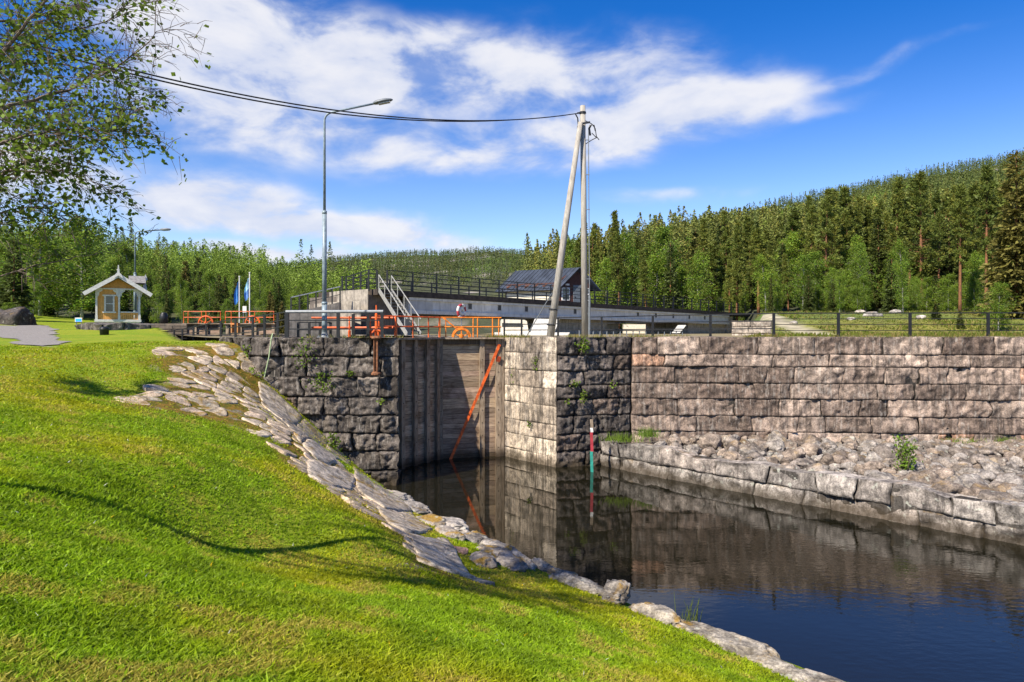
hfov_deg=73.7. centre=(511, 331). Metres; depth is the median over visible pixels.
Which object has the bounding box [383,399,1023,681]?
water
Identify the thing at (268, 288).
birch tree
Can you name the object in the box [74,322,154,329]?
terrace wall
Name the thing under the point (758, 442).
rubble stone
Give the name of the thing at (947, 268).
spruce tree
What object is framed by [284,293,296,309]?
birch tree
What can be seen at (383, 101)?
street lamp
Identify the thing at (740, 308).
birch tree
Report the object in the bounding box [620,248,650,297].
birch tree
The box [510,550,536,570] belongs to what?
edge slab
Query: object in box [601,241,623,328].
spruce tree
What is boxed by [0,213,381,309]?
leafy forest
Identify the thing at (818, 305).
birch tree
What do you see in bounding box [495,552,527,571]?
edge rock
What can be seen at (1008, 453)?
rubble stone
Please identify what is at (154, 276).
birch tree
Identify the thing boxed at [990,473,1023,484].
rubble stone
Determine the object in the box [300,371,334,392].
wall plant
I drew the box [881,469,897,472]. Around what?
rubble stone
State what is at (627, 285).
birch tree
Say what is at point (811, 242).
pine tree
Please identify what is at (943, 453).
rubble stone
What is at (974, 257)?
birch tree
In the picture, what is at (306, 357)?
wall plant
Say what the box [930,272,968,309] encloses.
birch tree
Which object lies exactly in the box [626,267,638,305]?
spruce tree
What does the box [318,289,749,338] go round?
road bridge
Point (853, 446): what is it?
rubble stone
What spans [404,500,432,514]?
edge slab
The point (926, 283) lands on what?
birch tree
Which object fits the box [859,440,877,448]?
rubble stone
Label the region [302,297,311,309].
birch tree
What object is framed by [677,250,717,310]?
birch tree
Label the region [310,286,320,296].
birch tree
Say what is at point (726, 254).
pine tree
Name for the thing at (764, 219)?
forest
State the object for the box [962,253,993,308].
birch tree
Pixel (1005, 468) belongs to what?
rubble
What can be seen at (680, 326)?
slanted board
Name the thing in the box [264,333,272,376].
hose
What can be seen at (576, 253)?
pine tree
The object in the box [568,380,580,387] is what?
wall plant
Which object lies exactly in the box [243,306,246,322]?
signboard
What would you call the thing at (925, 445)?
rubble stone
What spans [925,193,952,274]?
pine tree
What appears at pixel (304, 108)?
overhead cable
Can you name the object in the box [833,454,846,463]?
rubble stone
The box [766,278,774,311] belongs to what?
spruce tree
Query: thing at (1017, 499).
rubble stone
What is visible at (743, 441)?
rubble stone
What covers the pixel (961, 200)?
pine tree
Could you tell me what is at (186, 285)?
birch tree
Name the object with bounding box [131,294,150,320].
birch tree
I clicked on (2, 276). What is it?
birch tree
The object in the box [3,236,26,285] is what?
birch tree
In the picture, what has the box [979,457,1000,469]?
rubble stone
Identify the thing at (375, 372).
fender post
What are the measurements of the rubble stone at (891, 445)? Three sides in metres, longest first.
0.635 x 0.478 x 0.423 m
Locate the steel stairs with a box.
[378,275,421,336]
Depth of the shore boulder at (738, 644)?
10.57 m
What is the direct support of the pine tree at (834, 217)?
on the hills
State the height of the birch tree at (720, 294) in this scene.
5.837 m
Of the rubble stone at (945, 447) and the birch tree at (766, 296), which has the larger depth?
the birch tree at (766, 296)
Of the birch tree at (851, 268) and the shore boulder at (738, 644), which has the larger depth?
the birch tree at (851, 268)
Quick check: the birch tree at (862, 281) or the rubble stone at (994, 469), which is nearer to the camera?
the rubble stone at (994, 469)
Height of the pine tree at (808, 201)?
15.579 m
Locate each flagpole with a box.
[238,276,239,322]
[249,272,249,322]
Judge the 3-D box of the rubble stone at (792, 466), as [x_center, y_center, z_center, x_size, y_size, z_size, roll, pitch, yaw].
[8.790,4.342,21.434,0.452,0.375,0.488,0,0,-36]
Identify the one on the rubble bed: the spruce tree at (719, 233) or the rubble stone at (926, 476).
the rubble stone at (926, 476)
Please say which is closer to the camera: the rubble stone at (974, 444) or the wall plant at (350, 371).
the wall plant at (350, 371)
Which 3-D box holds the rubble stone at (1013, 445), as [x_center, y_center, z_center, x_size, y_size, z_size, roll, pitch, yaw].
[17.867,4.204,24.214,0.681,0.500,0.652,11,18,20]
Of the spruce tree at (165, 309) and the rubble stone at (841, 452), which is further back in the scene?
the spruce tree at (165, 309)
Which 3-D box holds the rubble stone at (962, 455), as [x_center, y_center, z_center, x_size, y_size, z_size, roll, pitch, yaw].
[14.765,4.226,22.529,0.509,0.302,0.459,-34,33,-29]
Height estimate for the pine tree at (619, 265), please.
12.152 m
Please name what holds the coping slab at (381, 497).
on the stone path at (201, 400)
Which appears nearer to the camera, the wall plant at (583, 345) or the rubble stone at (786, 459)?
the rubble stone at (786, 459)
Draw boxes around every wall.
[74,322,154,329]
[183,334,401,485]
[289,286,340,336]
[600,440,1023,545]
[623,324,645,333]
[631,336,1023,442]
[732,320,771,334]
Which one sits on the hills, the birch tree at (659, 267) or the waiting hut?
the birch tree at (659, 267)
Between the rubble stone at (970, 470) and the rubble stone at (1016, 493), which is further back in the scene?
the rubble stone at (970, 470)
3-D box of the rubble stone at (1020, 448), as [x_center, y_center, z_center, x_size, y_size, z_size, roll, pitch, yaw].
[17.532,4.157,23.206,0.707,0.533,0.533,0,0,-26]
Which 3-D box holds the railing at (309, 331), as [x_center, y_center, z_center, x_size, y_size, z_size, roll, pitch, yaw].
[-7.282,-0.054,25.183,1.376,0.568,0.263,0,0,-20]
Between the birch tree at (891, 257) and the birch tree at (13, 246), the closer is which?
the birch tree at (891, 257)
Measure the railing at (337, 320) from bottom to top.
0.955 m
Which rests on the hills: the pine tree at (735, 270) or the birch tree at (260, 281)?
the birch tree at (260, 281)
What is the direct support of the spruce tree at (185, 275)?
on the hills
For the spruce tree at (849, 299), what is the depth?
82.76 m
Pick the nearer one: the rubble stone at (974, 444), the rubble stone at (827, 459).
the rubble stone at (827, 459)
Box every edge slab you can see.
[386,489,414,500]
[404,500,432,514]
[440,516,469,532]
[462,530,488,543]
[477,539,517,550]
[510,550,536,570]
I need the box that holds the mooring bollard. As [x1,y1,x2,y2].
[160,312,167,322]
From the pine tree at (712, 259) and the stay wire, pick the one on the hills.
the pine tree at (712, 259)
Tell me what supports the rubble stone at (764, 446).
on the rubble bed
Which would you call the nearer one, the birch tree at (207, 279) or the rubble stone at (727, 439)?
the rubble stone at (727, 439)
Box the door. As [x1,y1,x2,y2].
[573,285,580,301]
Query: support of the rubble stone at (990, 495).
on the rubble bed
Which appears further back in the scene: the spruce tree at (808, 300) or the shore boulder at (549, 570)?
the spruce tree at (808, 300)
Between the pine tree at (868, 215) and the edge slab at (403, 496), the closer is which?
the edge slab at (403, 496)
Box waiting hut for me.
[82,265,151,322]
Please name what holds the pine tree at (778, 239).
on the hills
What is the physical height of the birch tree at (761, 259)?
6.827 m
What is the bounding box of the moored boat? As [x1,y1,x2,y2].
[494,319,569,334]
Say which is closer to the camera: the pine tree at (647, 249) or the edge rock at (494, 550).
the edge rock at (494, 550)
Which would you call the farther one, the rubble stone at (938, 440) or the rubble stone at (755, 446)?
the rubble stone at (938, 440)
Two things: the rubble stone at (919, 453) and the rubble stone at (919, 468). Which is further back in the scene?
the rubble stone at (919, 453)
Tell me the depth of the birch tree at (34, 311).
58.03 m
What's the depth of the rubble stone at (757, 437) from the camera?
25.91 m
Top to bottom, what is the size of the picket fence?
0.483 m
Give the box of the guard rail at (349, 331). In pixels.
[311,316,396,336]
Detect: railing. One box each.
[163,311,284,340]
[224,311,275,335]
[283,310,383,337]
[297,322,331,336]
[341,276,714,310]
[345,269,377,290]
[352,313,369,336]
[386,270,763,312]
[503,312,1023,336]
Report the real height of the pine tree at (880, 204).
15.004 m
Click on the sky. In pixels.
(697, 105)
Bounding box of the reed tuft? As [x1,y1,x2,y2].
[674,596,702,621]
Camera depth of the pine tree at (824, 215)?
81.85 m
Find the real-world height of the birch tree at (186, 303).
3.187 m
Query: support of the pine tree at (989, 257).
on the hills
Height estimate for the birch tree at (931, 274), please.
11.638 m
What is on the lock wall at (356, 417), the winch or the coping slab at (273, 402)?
the winch
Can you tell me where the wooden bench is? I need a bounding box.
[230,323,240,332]
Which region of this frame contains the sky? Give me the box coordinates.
[0,0,1023,265]
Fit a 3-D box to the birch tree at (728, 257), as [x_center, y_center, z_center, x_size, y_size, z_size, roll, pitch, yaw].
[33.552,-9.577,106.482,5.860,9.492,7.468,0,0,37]
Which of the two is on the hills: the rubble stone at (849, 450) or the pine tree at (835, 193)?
the pine tree at (835, 193)
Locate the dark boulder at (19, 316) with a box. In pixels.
[0,307,36,324]
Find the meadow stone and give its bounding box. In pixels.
[863,314,882,316]
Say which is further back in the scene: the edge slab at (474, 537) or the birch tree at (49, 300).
the birch tree at (49, 300)
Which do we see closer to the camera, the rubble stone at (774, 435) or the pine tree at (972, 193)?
the rubble stone at (774, 435)
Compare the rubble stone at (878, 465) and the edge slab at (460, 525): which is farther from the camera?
the rubble stone at (878, 465)
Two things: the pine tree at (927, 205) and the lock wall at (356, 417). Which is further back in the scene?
the pine tree at (927, 205)
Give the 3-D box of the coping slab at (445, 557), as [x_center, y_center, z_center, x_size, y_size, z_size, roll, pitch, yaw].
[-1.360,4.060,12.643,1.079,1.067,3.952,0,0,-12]
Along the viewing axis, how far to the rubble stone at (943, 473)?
19.30 m
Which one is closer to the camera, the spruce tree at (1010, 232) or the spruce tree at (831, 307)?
the spruce tree at (1010, 232)
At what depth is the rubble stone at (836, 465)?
21.67 m
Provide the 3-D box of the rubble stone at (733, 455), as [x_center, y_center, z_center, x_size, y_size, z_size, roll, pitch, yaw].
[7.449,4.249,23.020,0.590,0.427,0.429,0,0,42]
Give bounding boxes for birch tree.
[0,0,213,292]
[0,223,76,315]
[0,244,12,280]
[0,256,5,296]
[0,302,18,309]
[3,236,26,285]
[4,245,42,304]
[28,282,48,315]
[32,250,77,315]
[37,212,123,319]
[76,267,102,314]
[96,261,126,311]
[97,263,106,283]
[100,255,133,311]
[111,242,151,304]
[123,265,157,304]
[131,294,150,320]
[144,255,159,275]
[145,284,169,322]
[150,270,159,296]
[162,265,179,302]
[162,290,176,317]
[171,281,198,314]
[172,274,188,322]
[180,297,195,322]
[191,271,224,318]
[193,264,205,298]
[197,297,213,322]
[203,257,215,285]
[217,299,238,330]
[223,269,233,299]
[228,269,240,299]
[230,269,256,312]
[234,296,252,322]
[246,293,257,319]
[250,267,269,303]
[250,300,267,322]
[259,283,277,308]
[260,287,270,310]
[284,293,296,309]
[292,280,309,309]
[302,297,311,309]
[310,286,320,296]
[553,236,575,267]
[591,257,629,304]
[605,230,641,305]
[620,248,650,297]
[621,281,632,323]
[626,252,688,307]
[633,224,691,307]
[669,265,690,308]
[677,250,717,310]
[701,284,727,311]
[716,242,744,290]
[717,265,724,299]
[719,284,728,308]
[722,291,735,311]
[726,279,749,312]
[732,297,749,320]
[751,253,781,310]
[756,276,774,309]
[771,230,808,297]
[772,271,784,310]
[772,286,784,311]
[779,253,823,309]
[793,250,842,310]
[812,285,827,310]
[818,267,845,309]
[831,268,847,311]
[838,268,853,311]
[840,253,879,310]
[841,235,871,297]
[843,243,878,309]
[845,280,873,309]
[858,276,876,310]
[875,251,916,306]
[882,264,916,309]
[889,238,917,311]
[905,276,924,310]
[908,280,925,309]
[915,276,940,310]
[923,220,944,289]
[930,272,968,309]
[934,286,956,310]
[955,285,966,310]
[957,249,984,309]
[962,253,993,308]
[962,276,983,310]
[972,281,1021,329]
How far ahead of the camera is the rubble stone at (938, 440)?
25.38 m
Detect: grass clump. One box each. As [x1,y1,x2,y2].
[597,432,649,443]
[633,426,664,437]
[938,436,999,442]
[981,436,1021,441]
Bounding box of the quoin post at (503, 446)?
[501,338,505,455]
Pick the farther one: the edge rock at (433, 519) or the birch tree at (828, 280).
the birch tree at (828, 280)
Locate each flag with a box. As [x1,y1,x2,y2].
[234,282,238,304]
[244,278,248,300]
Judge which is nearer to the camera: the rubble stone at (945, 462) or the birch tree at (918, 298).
the rubble stone at (945, 462)
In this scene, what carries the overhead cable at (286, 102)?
attached to the utility pole
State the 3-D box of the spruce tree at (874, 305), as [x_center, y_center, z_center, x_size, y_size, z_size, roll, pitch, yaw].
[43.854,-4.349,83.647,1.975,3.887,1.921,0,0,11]
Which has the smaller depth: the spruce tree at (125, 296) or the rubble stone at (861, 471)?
the rubble stone at (861, 471)
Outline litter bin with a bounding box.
[99,327,109,334]
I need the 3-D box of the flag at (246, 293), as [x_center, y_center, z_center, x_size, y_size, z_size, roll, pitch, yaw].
[-20.984,-3.328,54.000,0.356,1.950,0.180,0,0,0]
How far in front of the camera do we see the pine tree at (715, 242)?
100.37 m
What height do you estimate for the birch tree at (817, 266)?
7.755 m
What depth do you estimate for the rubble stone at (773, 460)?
22.25 m
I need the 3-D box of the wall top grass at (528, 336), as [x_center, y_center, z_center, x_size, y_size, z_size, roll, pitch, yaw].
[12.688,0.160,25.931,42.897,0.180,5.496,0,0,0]
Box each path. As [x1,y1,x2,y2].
[0,325,69,346]
[114,343,494,585]
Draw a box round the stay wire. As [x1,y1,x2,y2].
[527,293,551,334]
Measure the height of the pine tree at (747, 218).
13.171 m
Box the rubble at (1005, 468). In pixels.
[668,441,1023,483]
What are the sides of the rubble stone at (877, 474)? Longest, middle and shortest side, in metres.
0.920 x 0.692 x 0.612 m
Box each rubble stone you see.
[655,441,666,444]
[667,437,681,445]
[671,441,682,447]
[680,437,691,445]
[684,444,702,453]
[687,448,697,454]
[689,436,697,443]
[699,433,722,449]
[701,447,715,456]
[717,448,726,456]
[721,434,739,447]
[724,450,740,459]
[725,440,740,449]
[737,456,752,460]
[738,447,757,455]
[739,443,748,447]
[740,439,750,443]
[748,434,763,439]
[748,443,761,450]
[748,452,762,460]
[753,457,767,461]
[755,440,767,444]
[758,443,768,451]
[765,457,779,463]
[766,439,784,451]
[767,430,787,441]
[771,454,783,460]
[780,457,793,463]
[782,446,805,459]
[784,441,798,447]
[786,463,799,468]
[789,458,812,468]
[799,443,821,456]
[803,434,821,442]
[803,456,816,463]
[806,463,826,470]
[811,441,820,446]
[814,454,822,461]
[818,453,834,464]
[820,442,831,449]
[821,438,836,445]
[829,463,840,468]
[831,449,849,457]
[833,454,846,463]
[836,448,854,452]
[840,462,855,469]
[841,435,858,445]
[845,442,857,450]
[847,452,861,462]
[854,463,862,471]
[858,433,873,440]
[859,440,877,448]
[859,455,866,461]
[859,469,866,475]
[862,446,870,451]
[863,461,885,471]
[865,451,882,462]
[866,470,897,484]
[873,439,884,443]
[873,444,898,459]
[878,459,890,465]
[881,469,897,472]
[883,443,896,448]
[890,459,901,467]
[891,465,902,470]
[891,473,903,479]
[897,470,907,473]
[898,470,942,484]
[906,436,917,444]
[906,450,924,456]
[909,460,924,469]
[915,455,931,468]
[916,467,926,470]
[922,442,944,448]
[926,448,940,455]
[927,453,938,457]
[928,462,944,468]
[928,464,942,469]
[929,457,939,462]
[930,478,963,493]
[932,439,942,442]
[935,444,948,452]
[935,468,954,479]
[939,458,953,467]
[940,450,951,457]
[942,441,956,446]
[944,475,965,486]
[948,447,979,455]
[951,452,967,458]
[951,462,972,470]
[954,438,971,443]
[958,467,983,474]
[958,473,988,487]
[959,457,972,464]
[959,487,974,495]
[966,442,979,447]
[967,454,984,464]
[970,482,998,496]
[973,464,981,468]
[976,470,996,481]
[977,446,991,450]
[977,490,1016,499]
[979,448,996,455]
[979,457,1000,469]
[987,444,1001,452]
[987,466,1003,473]
[989,455,1001,458]
[989,481,1003,488]
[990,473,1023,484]
[993,482,1016,491]
[994,441,1009,450]
[997,450,1016,455]
[998,458,1007,466]
[1003,451,1015,457]
[1004,439,1019,443]
[1006,488,1023,499]
[1007,442,1019,447]
[1008,498,1023,500]
[1009,456,1023,467]
[1009,462,1019,468]
[1011,484,1023,489]
[1015,445,1023,452]
[1015,451,1023,460]
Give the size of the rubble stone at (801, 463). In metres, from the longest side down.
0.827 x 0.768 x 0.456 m
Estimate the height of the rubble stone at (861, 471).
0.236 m
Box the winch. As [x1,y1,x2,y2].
[370,305,384,336]
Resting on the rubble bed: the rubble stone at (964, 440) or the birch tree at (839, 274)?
the rubble stone at (964, 440)
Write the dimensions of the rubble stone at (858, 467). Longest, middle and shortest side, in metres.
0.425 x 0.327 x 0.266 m
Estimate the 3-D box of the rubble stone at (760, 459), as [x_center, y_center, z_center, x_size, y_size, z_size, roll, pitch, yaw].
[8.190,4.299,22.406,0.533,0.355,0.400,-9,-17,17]
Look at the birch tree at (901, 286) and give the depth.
76.61 m
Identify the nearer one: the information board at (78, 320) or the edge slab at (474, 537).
the edge slab at (474, 537)
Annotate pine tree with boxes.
[569,242,580,267]
[572,238,580,262]
[577,258,580,267]
[587,222,599,295]
[591,245,602,300]
[599,247,604,295]
[602,210,620,274]
[610,234,630,328]
[634,238,641,290]
[637,248,652,306]
[644,239,655,271]
[693,218,710,281]
[700,243,721,310]
[712,240,723,292]
[717,209,733,289]
[723,259,733,311]
[726,257,745,320]
[730,220,745,312]
[739,221,756,298]
[740,215,750,284]
[741,219,755,280]
[745,227,775,314]
[762,229,770,255]
[767,245,774,290]
[771,206,802,300]
[773,216,785,242]
[775,237,780,262]
[781,253,792,311]
[797,226,820,275]
[798,231,805,274]
[800,195,823,263]
[800,204,820,258]
[810,188,843,310]
[816,200,824,295]
[818,189,848,267]
[828,186,871,282]
[832,189,841,298]
[838,208,855,270]
[852,196,866,248]
[862,205,874,272]
[866,207,882,240]
[867,225,886,295]
[876,198,884,217]
[878,176,910,264]
[879,211,891,261]
[885,216,898,265]
[902,198,928,307]
[903,169,944,310]
[905,177,933,290]
[923,190,941,270]
[924,195,932,219]
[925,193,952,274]
[926,211,951,288]
[944,194,973,277]
[947,183,975,310]
[947,184,963,223]
[957,184,990,261]
[970,163,1003,306]
[988,227,995,276]
[995,184,1003,213]
[997,191,1014,237]
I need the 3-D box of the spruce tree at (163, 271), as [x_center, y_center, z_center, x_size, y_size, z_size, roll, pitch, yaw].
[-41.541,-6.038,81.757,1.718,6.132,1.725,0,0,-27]
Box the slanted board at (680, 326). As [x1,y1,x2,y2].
[672,325,685,332]
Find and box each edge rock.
[416,513,445,526]
[434,525,465,541]
[453,546,467,554]
[468,551,497,568]
[477,544,509,557]
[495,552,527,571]
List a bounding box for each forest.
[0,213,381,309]
[273,246,543,289]
[512,147,1023,271]
[517,173,1023,300]
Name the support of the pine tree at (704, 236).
on the hills
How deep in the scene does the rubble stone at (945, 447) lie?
23.50 m
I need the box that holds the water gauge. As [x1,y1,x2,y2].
[590,419,592,471]
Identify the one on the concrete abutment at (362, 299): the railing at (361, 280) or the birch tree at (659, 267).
the railing at (361, 280)
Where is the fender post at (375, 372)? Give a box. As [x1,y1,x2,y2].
[371,336,381,375]
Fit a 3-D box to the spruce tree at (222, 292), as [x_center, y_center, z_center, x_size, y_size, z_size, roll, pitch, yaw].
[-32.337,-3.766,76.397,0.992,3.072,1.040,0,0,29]
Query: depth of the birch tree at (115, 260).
69.84 m
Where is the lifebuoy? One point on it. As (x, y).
(460, 311)
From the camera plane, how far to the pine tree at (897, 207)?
85.70 m
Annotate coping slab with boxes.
[258,381,301,424]
[281,419,327,446]
[303,439,350,465]
[307,460,355,490]
[354,467,411,511]
[377,506,432,533]
[409,533,475,577]
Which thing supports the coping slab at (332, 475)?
on the stone path at (201, 400)
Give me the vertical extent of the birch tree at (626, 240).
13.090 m
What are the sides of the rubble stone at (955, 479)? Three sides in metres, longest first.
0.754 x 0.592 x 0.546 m
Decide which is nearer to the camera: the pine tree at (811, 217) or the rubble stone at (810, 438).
the rubble stone at (810, 438)
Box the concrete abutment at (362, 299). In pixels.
[309,289,411,336]
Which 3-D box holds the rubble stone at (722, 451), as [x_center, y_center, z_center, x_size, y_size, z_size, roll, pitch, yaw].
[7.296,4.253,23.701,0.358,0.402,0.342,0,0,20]
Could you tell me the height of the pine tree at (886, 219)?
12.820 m
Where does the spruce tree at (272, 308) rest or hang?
on the hills
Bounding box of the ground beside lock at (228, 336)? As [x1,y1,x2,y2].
[183,335,305,338]
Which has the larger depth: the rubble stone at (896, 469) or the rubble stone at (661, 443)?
the rubble stone at (661, 443)
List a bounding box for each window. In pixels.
[102,295,115,312]
[561,287,569,299]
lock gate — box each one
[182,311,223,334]
[372,315,442,468]
[440,317,502,459]
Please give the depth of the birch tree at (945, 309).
75.83 m
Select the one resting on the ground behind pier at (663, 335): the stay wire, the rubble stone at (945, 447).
the stay wire
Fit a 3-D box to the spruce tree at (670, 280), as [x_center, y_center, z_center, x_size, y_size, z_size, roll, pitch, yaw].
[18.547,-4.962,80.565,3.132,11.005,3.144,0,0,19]
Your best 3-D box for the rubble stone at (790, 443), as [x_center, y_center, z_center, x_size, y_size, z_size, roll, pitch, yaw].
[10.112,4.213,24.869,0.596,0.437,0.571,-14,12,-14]
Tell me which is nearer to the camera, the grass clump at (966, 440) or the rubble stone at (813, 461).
the rubble stone at (813, 461)
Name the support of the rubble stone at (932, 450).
on the rubble bed
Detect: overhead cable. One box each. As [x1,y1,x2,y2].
[0,34,527,120]
[0,38,576,121]
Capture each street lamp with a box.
[133,228,170,311]
[318,98,392,336]
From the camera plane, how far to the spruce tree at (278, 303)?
76.67 m
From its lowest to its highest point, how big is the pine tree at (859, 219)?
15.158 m
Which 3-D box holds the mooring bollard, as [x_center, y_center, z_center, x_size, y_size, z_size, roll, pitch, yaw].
[-23.969,-0.885,47.000,0.520,0.800,0.507,0,0,0]
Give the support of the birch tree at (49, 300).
on the lawn at (64, 328)
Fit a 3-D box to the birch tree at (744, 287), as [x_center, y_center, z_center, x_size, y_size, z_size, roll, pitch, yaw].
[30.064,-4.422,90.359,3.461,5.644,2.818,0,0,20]
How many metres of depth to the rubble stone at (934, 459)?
21.64 m
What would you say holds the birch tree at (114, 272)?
on the lawn at (64, 328)
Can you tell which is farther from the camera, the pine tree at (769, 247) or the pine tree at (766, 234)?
the pine tree at (766, 234)
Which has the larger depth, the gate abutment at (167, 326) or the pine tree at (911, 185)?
the pine tree at (911, 185)
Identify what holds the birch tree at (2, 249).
on the hills
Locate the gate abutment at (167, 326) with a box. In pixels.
[151,323,186,340]
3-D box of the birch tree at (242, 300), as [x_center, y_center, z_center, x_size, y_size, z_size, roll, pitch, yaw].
[-25.363,-1.819,64.691,2.284,3.135,1.860,0,0,23]
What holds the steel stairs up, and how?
on the ground behind pier at (663, 335)
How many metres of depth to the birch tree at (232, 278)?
82.73 m
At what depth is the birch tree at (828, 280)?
75.17 m
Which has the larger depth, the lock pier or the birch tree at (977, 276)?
the birch tree at (977, 276)
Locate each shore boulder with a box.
[532,557,554,570]
[544,566,577,575]
[548,572,604,595]
[602,579,630,604]
[628,602,684,626]
[674,619,720,639]
[705,628,780,658]
[746,653,810,681]
[800,668,844,681]
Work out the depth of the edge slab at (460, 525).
16.75 m
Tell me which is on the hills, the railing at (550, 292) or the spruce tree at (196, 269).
the spruce tree at (196, 269)
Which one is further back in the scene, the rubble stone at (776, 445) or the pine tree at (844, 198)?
the pine tree at (844, 198)
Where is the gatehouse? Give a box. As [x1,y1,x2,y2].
[495,267,600,301]
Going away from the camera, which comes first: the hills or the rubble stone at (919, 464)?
the rubble stone at (919, 464)
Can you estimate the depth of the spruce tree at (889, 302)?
72.25 m
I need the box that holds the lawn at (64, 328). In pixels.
[0,314,804,681]
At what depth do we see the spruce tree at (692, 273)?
82.56 m
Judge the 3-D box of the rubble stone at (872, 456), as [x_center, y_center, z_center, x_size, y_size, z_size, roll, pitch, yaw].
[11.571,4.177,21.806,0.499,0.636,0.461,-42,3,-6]
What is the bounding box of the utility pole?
[547,105,598,336]
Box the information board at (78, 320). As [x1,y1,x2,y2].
[75,318,81,324]
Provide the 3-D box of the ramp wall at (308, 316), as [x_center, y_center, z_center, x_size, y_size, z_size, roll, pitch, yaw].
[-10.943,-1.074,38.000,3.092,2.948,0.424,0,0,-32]
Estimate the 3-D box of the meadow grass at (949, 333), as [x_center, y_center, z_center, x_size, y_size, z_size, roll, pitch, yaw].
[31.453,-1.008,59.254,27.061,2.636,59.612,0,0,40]
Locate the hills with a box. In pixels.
[9,165,1023,348]
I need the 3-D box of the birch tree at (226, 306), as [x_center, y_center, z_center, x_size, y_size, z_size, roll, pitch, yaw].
[-25.342,-1.327,60.518,1.899,3.118,2.420,0,0,18]
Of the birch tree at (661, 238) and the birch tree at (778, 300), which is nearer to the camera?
the birch tree at (778, 300)
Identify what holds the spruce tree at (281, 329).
on the hills
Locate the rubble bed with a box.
[634,441,1022,474]
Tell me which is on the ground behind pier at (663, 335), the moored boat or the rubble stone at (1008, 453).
the moored boat
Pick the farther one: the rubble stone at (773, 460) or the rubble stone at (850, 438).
the rubble stone at (850, 438)
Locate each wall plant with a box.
[240,344,250,357]
[249,367,263,380]
[284,334,316,368]
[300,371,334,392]
[325,432,340,450]
[345,370,355,376]
[376,398,384,404]
[530,356,537,369]
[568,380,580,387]
[574,337,589,353]
[579,389,590,404]
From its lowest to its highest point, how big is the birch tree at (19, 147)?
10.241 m
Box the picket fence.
[579,330,682,335]
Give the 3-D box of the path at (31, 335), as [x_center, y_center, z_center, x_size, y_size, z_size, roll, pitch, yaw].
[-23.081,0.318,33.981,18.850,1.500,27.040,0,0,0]
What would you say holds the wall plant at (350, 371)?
attached to the lock wall at (356, 417)
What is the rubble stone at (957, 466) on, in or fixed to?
on the rubble bed
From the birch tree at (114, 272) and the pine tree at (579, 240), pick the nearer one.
the birch tree at (114, 272)
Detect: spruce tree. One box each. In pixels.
[0,238,38,320]
[36,270,57,315]
[119,256,131,311]
[140,295,145,318]
[144,302,152,322]
[147,271,154,306]
[159,256,171,303]
[163,271,172,312]
[163,294,171,322]
[173,260,198,310]
[192,257,208,301]
[194,271,207,309]
[210,274,224,322]
[219,285,225,308]
[222,276,230,306]
[228,273,241,319]
[264,291,274,318]
[269,296,275,322]
[271,278,276,307]
[274,282,284,314]
[279,301,284,333]
[297,294,303,309]
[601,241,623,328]
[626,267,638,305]
[660,242,680,308]
[683,268,701,309]
[688,229,698,266]
[714,223,723,293]
[744,257,755,305]
[750,279,762,309]
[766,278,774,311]
[772,243,795,307]
[800,276,816,311]
[825,280,841,311]
[845,273,856,310]
[862,280,877,310]
[865,216,890,307]
[868,285,875,311]
[878,259,901,311]
[928,275,944,310]
[930,219,967,306]
[930,303,941,319]
[954,310,965,328]
[973,151,1023,319]
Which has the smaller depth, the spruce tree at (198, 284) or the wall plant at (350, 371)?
the wall plant at (350, 371)
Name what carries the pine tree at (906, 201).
on the hills
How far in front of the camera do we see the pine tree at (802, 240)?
103.08 m
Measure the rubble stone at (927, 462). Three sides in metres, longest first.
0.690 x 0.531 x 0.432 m
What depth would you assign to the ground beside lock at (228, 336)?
34.01 m
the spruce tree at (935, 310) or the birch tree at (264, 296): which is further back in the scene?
the birch tree at (264, 296)
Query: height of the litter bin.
0.880 m
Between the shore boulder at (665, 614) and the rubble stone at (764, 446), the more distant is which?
the rubble stone at (764, 446)
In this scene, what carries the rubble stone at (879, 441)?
on the rubble bed
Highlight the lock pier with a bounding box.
[275,334,631,466]
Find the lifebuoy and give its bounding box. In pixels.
[456,304,465,325]
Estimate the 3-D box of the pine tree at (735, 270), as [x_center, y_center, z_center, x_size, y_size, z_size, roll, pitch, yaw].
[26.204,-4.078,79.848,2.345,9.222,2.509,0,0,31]
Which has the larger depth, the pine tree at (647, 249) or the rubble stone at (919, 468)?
the pine tree at (647, 249)
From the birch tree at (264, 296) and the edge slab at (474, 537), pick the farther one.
the birch tree at (264, 296)
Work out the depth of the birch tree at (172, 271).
77.01 m
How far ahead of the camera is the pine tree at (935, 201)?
107.67 m
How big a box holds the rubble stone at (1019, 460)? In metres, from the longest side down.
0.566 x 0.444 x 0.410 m
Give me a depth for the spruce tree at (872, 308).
80.48 m
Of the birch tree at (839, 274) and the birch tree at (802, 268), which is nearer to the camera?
the birch tree at (839, 274)
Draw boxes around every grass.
[259,333,1023,337]
[750,310,1023,335]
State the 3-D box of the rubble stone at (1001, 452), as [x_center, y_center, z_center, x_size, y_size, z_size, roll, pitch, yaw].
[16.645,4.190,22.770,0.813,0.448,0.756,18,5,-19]
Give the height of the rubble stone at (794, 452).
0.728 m
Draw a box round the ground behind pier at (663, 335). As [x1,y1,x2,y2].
[414,333,1022,337]
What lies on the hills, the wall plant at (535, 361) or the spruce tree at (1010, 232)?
the spruce tree at (1010, 232)

